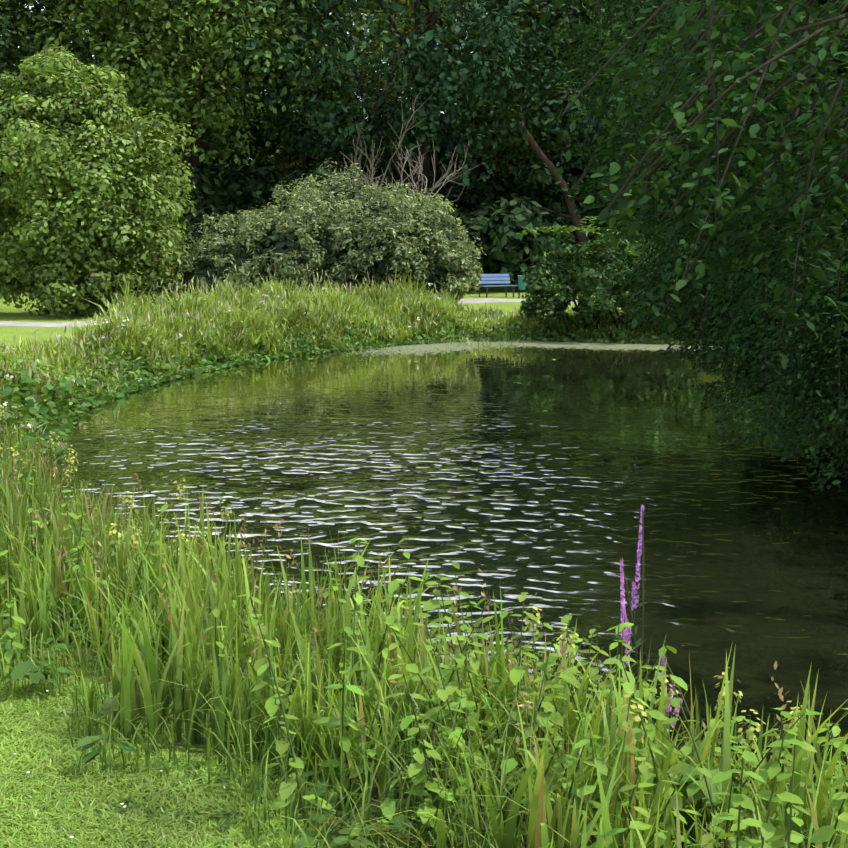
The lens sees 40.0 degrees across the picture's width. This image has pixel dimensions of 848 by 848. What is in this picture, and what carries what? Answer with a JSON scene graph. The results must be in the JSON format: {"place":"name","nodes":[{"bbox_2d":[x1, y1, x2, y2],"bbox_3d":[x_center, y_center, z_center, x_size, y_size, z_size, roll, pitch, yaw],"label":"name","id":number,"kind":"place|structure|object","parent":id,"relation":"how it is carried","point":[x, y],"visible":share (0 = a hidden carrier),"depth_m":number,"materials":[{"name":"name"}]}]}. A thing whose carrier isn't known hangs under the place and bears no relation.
{"place":"outdoors","nodes":[
{"label":"outdoors","id":0,"kind":"place"},
{"bbox_2d":[0,674,325,847],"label":"lawn","id":1,"kind":"structure","parent":0,"point":[108,821],"depth_m":3.68,"materials":[{"name":"green plant"}]},
{"bbox_2d":[0,0,519,254],"label":"sky","id":2,"kind":"structure","parent":0,"point":[0,0],"materials":[{"name":"white"}]},
{"bbox_2d":[0,298,607,326],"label":"park path","id":3,"kind":"structure","parent":0,"point":[72,324],"depth_m":31.52,"materials":[{"name":"beige gravel"}]},
{"bbox_2d":[0,274,674,847],"bbox_3d":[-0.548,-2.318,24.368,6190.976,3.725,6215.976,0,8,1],"label":"ground","id":4,"kind":"structure","parent":0,"point":[10,312],"depth_m":4.18,"materials":[{"name":"green plant"}]},
{"bbox_2d":[0,44,197,318],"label":"tree","id":5,"kind":"object","parent":4,"relation":"on","point":[140,225],"depth_m":33.39,"materials":[{"name":"green plant"}]},
{"bbox_2d":[164,158,482,300],"bbox_3d":[-2.977,-5.420,34.714,9.545,4.816,6.009,0,8,1],"label":"willow shrub","id":6,"kind":"object","parent":4,"relation":"on","point":[353,236],"depth_m":33.25,"materials":[{"name":"green plant"}]},
{"bbox_2d":[0,254,720,449],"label":"bank flowers","id":7,"kind":"object","parent":4,"relation":"on","point":[149,319],"visible":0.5,"depth_m":25.24,"materials":[{"name":"green plant"}]},
{"bbox_2d":[0,266,744,439],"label":"tall bank grass","id":8,"kind":"structure","parent":4,"relation":"on","point":[167,330],"depth_m":26.29,"materials":[{"name":"green plant"}]},
{"bbox_2d":[0,0,745,293],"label":"trees","id":9,"kind":"object","parent":4,"relation":"on","point":[240,41],"depth_m":51.74,"materials":[{"name":"green plant"}]},
{"bbox_2d":[342,92,484,203],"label":"bare branches","id":10,"kind":"object","parent":4,"relation":"on","point":[420,167],"visible":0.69,"depth_m":40.03,"materials":[{"name":"brown plant"}]},
{"bbox_2d":[0,282,843,497],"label":"bank weeds","id":11,"kind":"object","parent":4,"relation":"on","point":[44,409],"visible":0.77,"depth_m":19.82,"materials":[{"name":"green plant"}]},
{"bbox_2d":[0,400,847,847],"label":"bank reeds","id":12,"kind":"object","parent":4,"relation":"on","point":[190,588],"visible":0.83,"depth_m":4.08,"materials":[{"name":"green plant"}]},
{"bbox_2d":[0,408,847,847],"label":"leafy weeds","id":13,"kind":"object","parent":4,"relation":"on","point":[738,800],"visible":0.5,"depth_m":3.55,"materials":[{"name":"green plant"}]},
{"bbox_2d":[0,406,847,847],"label":"bank flowers","id":14,"kind":"object","parent":4,"relation":"on","point":[628,724],"visible":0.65,"depth_m":4.90,"materials":[{"name":"purple plant"}]},
{"bbox_2d":[479,274,517,297],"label":"park bench","id":15,"kind":"object","parent":4,"relation":"on","point":[485,278],"visible":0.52,"depth_m":46.10,"materials":[{"name":"paint"}]},
{"bbox_2d":[518,275,526,297],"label":"litter bin","id":16,"kind":"object","parent":4,"relation":"on","point":[521,286],"visible":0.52,"depth_m":45.59,"materials":[{"name":"metal"}]},
{"bbox_2d":[513,107,608,289],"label":"broken trunk","id":17,"kind":"object","parent":4,"relation":"on","point":[576,221],"visible":0.56,"depth_m":50.79,"materials":[{"name":"brown plant"}]},
{"bbox_2d":[494,104,614,286],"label":"trunk ivy","id":18,"kind":"object","parent":17,"relation":"on","point":[540,171],"visible":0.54,"depth_m":50.66,"materials":[{"name":"green plant"}]},
{"bbox_2d":[517,164,744,334],"bbox_3d":[10.368,-5.511,31.737,15.959,5.976,11.064,0,8,1],"label":"bush","id":19,"kind":"object","parent":4,"relation":"on","point":[540,280],"depth_m":29.41,"materials":[{"name":"green plant"}]},
{"bbox_2d":[535,0,847,492],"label":"tree","id":20,"kind":"object","parent":4,"relation":"on","point":[811,333],"depth_m":6.08,"materials":[{"name":"green plant"}]},
{"bbox_2d":[32,339,847,797],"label":"pond water","id":21,"kind":"structure","parent":0,"point":[744,557],"depth_m":10.54,"materials":[{"name":"green liquid"}]}
]}

